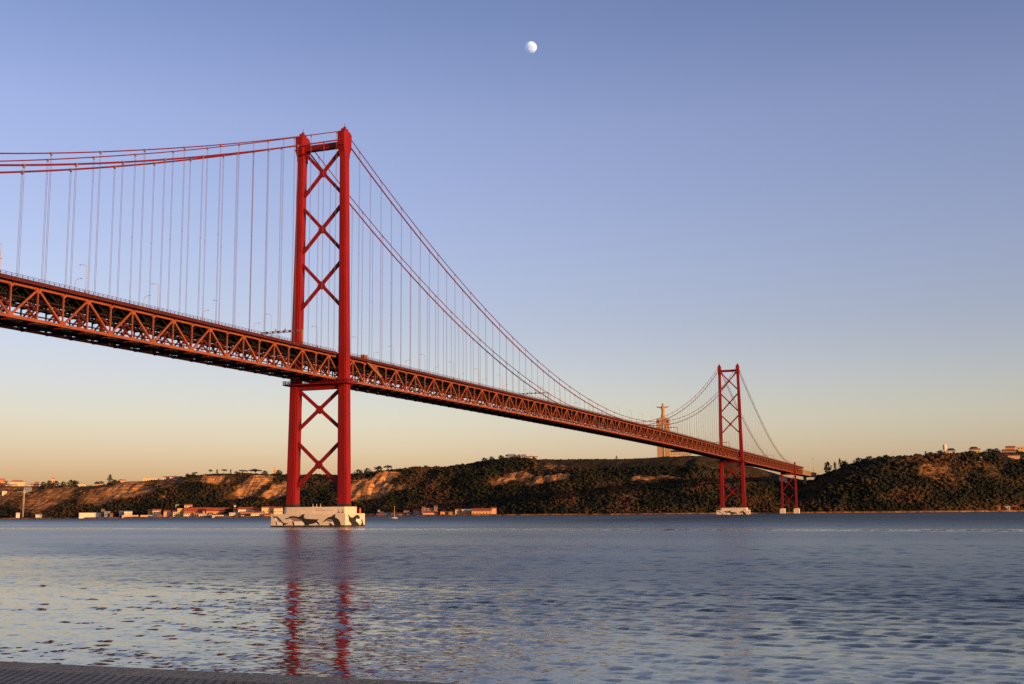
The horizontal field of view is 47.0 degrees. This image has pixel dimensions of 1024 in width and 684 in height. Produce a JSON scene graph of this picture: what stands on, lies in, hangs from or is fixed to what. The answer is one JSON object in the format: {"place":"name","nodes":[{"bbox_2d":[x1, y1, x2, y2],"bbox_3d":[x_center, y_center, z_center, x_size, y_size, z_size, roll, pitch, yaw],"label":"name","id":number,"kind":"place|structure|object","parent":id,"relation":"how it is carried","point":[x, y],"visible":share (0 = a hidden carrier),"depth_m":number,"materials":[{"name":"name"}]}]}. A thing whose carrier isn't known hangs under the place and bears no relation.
{"place":"outdoors","nodes":[
{"label":"outdoors","id":0,"kind":"place"},
{"bbox_2d":[0,669,281,683],"bbox_3d":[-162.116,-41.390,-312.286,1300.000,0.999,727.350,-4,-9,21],"label":"quay paving","id":1,"kind":"structure","parent":0,"point":[8,676],"depth_m":13.08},
{"bbox_2d":[0,661,456,683],"bbox_3d":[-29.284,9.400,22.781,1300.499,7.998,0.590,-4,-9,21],"label":"quay edge","id":2,"kind":"object","parent":1,"relation":"attached to","point":[229,676],"visible":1,"depth_m":13.42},
{"bbox_2d":[0,511,1023,683],"bbox_3d":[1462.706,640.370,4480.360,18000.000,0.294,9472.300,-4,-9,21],"label":"river","id":3,"kind":"structure","parent":0,"point":[869,598],"depth_m":80.84,"materials":[{"name":"teal liquid"}]},
{"bbox_2d":[0,126,815,526],"bbox_3d":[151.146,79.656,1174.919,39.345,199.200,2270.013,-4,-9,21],"label":"suspension bridge","id":4,"kind":"structure","parent":3,"relation":"in","point":[294,352],"depth_m":554.47,"materials":[{"name":"metal"}]},
{"bbox_2d":[260,328,302,343],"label":"sign gantry","id":5,"kind":"object","parent":4,"relation":"on","point":[273,332],"visible":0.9,"depth_m":528.19,"materials":[{"name":"grey metal"}]},
{"bbox_2d":[521,391,548,400],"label":"sign gantry","id":6,"kind":"object","parent":4,"relation":"on","point":[538,393],"visible":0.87,"depth_m":828.50,"materials":[{"name":"grey metal"}]},
{"bbox_2d":[0,452,1023,518],"bbox_3d":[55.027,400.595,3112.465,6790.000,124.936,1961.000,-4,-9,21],"label":"hills","id":7,"kind":"structure","parent":0,"point":[377,485],"depth_m":2365.22,"materials":[{"name":"green plant"}]},
{"bbox_2d":[10,480,24,485],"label":"villa","id":8,"kind":"object","parent":7,"relation":"on","point":[20,482],"visible":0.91,"depth_m":3174.50,"materials":[{"name":"white paint"}]},
{"bbox_2d":[17,490,25,517],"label":"lift tower","id":9,"kind":"structure","parent":7,"relation":"on","point":[23,492],"depth_m":2827.77,"materials":[{"name":"stone"}]},
{"bbox_2d":[24,487,31,492],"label":"glass pavilion","id":10,"kind":"structure","parent":7,"relation":"on","point":[27,489],"depth_m":2989.88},
{"bbox_2d":[79,513,100,517],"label":"warehouse","id":11,"kind":"structure","parent":7,"relation":"on","point":[82,515],"depth_m":2682.26,"materials":[{"name":"white paint"}]},
{"bbox_2d":[104,511,110,516],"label":"shed","id":12,"kind":"structure","parent":7,"relation":"on","point":[106,513],"depth_m":2661.85,"materials":[{"name":"grey concrete"}]},
{"bbox_2d":[124,511,132,514],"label":"shore house","id":13,"kind":"structure","parent":7,"relation":"on","point":[127,512],"depth_m":2652.26,"materials":[{"name":"beige concrete"}]},
{"bbox_2d":[122,515,138,517],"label":"garden wall","id":14,"kind":"structure","parent":7,"relation":"on","point":[130,516],"depth_m":2617.17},
{"bbox_2d":[143,478,158,480],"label":"farm building","id":15,"kind":"structure","parent":7,"relation":"on","point":[146,479],"depth_m":2936.31,"materials":[{"name":"white paint"}]},
{"bbox_2d":[152,509,160,516],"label":"shore house","id":16,"kind":"structure","parent":7,"relation":"on","point":[156,512],"depth_m":2598.47,"materials":[{"name":"beige concrete"}]},
{"bbox_2d":[164,510,173,516],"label":"shore house","id":17,"kind":"structure","parent":7,"relation":"on","point":[168,513],"depth_m":2566.69,"materials":[{"name":"beige concrete"}]},
{"bbox_2d":[177,508,183,516],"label":"shore house","id":18,"kind":"structure","parent":7,"relation":"on","point":[180,511],"depth_m":2551.65,"materials":[{"name":"beige concrete"}]},
{"bbox_2d":[183,512,193,516],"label":"shore house","id":19,"kind":"structure","parent":7,"relation":"on","point":[188,513],"depth_m":2526.74,"materials":[{"name":"beige concrete"}]},
{"bbox_2d":[184,507,211,513],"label":"factory","id":20,"kind":"structure","parent":7,"relation":"on","point":[199,510],"depth_m":2550.19,"materials":[{"name":"red concrete"}]},
{"bbox_2d":[206,508,228,513],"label":"factory","id":21,"kind":"structure","parent":7,"relation":"on","point":[215,510],"depth_m":2526.59,"materials":[{"name":"orange paint"}]},
{"bbox_2d":[212,514,228,517],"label":"shore house","id":22,"kind":"structure","parent":7,"relation":"on","point":[214,515],"depth_m":2473.52,"materials":[{"name":"beige concrete"}]},
{"bbox_2d":[229,512,239,515],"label":"shore house","id":23,"kind":"structure","parent":7,"relation":"on","point":[234,513],"depth_m":2462.98,"materials":[{"name":"beige concrete"}]},
{"bbox_2d":[240,511,250,515],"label":"shore house","id":24,"kind":"structure","parent":7,"relation":"on","point":[245,512],"depth_m":2454.57,"materials":[{"name":"beige concrete"}]},
{"bbox_2d":[238,507,253,511],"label":"shore house","id":25,"kind":"structure","parent":7,"relation":"on","point":[245,509],"depth_m":2479.88,"materials":[{"name":"white paint"}]},
{"bbox_2d":[253,508,261,511],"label":"shore house","id":26,"kind":"structure","parent":7,"relation":"on","point":[257,509],"depth_m":2463.43,"materials":[{"name":"beige concrete"}]},
{"bbox_2d":[251,512,264,515],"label":"shore house","id":27,"kind":"structure","parent":7,"relation":"on","point":[257,513],"depth_m":2423.08,"materials":[{"name":"beige concrete"}]},
{"bbox_2d":[53,514,462,517],"bbox_3d":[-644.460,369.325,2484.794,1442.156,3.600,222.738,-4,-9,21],"label":"sea wall","id":28,"kind":"structure","parent":7,"relation":"on","point":[198,516],"depth_m":2505.34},
{"bbox_2d":[261,506,273,512],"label":"yellow block","id":29,"kind":"structure","parent":7,"relation":"on","point":[267,509],"depth_m":2442.20,"materials":[{"name":"yellow paint"}]},
{"bbox_2d":[274,507,282,513],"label":"shore house","id":30,"kind":"structure","parent":7,"relation":"on","point":[278,510],"depth_m":2430.50,"materials":[{"name":"paint"}]},
{"bbox_2d":[354,469,362,473],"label":"tree","id":31,"kind":"object","parent":7,"relation":"on","point":[358,471],"visible":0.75,"depth_m":2638.85,"materials":[{"name":"green plant"}]},
{"bbox_2d":[0,455,820,517],"bbox_3d":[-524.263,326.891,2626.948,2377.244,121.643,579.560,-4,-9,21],"label":"woodland","id":32,"kind":"object","parent":7,"relation":"on","point":[512,502],"visible":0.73,"depth_m":2271.28,"materials":[{"name":"green plant"}]},
{"bbox_2d":[413,509,420,512],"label":"hill house","id":33,"kind":"structure","parent":7,"relation":"on","point":[416,510],"depth_m":2260.73,"materials":[{"name":"concrete"}]},
{"bbox_2d":[422,508,433,512],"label":"manor","id":34,"kind":"structure","parent":7,"relation":"on","point":[427,509],"depth_m":2245.04,"materials":[{"name":"pink concrete"}]},
{"bbox_2d":[423,511,437,514],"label":"warehouse","id":35,"kind":"structure","parent":7,"relation":"on","point":[430,512],"depth_m":2207.82,"materials":[{"name":"orange concrete"}]},
{"bbox_2d":[440,511,447,514],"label":"warehouse","id":36,"kind":"structure","parent":7,"relation":"on","point":[443,512],"depth_m":2196.17,"materials":[{"name":"orange concrete"}]},
{"bbox_2d":[455,509,461,513],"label":"warehouse","id":37,"kind":"structure","parent":7,"relation":"on","point":[458,511],"depth_m":2184.30,"materials":[{"name":"beige concrete"}]},
{"bbox_2d":[462,509,471,513],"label":"warehouse","id":38,"kind":"structure","parent":7,"relation":"on","point":[466,511],"depth_m":2175.64,"materials":[{"name":"grey concrete"}]},
{"bbox_2d":[471,508,491,513],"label":"warehouse","id":39,"kind":"structure","parent":7,"relation":"on","point":[481,510],"depth_m":2158.31,"materials":[{"name":"paint"}]},
{"bbox_2d":[491,507,496,513],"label":"shed","id":40,"kind":"structure","parent":7,"relation":"on","point":[493,510],"depth_m":2164.76,"materials":[{"name":"paint"}]},
{"bbox_2d":[507,454,516,457],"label":"villa","id":41,"kind":"object","parent":7,"relation":"on","point":[511,455],"visible":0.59,"depth_m":2502.86,"materials":[{"name":"beige concrete"}]},
{"bbox_2d":[656,403,670,456],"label":"christ statue","id":42,"kind":"object","parent":7,"relation":"on","point":[662,452],"visible":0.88,"depth_m":2356.38,"materials":[{"name":"stone"}]},
{"bbox_2d":[670,450,690,456],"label":"sanctuary building","id":43,"kind":"structure","parent":7,"relation":"on","point":[676,453],"depth_m":2351.62,"materials":[{"name":"paint"}]},
{"bbox_2d":[824,461,831,472],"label":"evergreen tree","id":44,"kind":"object","parent":7,"relation":"on","point":[827,467],"visible":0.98,"depth_m":2199.01,"materials":[{"name":"green plant"}]},
{"bbox_2d":[805,450,1023,511],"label":"woodland","id":45,"kind":"object","parent":7,"relation":"on","point":[826,482],"visible":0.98,"depth_m":2002.41,"materials":[{"name":"green plant"}]},
{"bbox_2d":[1002,449,1013,452],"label":"terrace building","id":46,"kind":"structure","parent":7,"relation":"on","point":[1007,450],"depth_m":2190.09,"materials":[{"name":"orange concrete"}]},
{"bbox_2d":[1005,446,1014,451],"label":"terrace building","id":47,"kind":"structure","parent":7,"relation":"on","point":[1009,447],"depth_m":2209.54,"materials":[{"name":"white paint"}]},
{"bbox_2d":[1017,446,1023,451],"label":"terrace building","id":48,"kind":"structure","parent":7,"relation":"on","point":[1020,449],"depth_m":2208.48,"materials":[{"name":"beige paint"}]},
{"bbox_2d":[0,0,1023,485],"label":"sky","id":49,"kind":"structure","parent":0,"point":[823,200],"materials":[{"name":"blue"}]}
]}

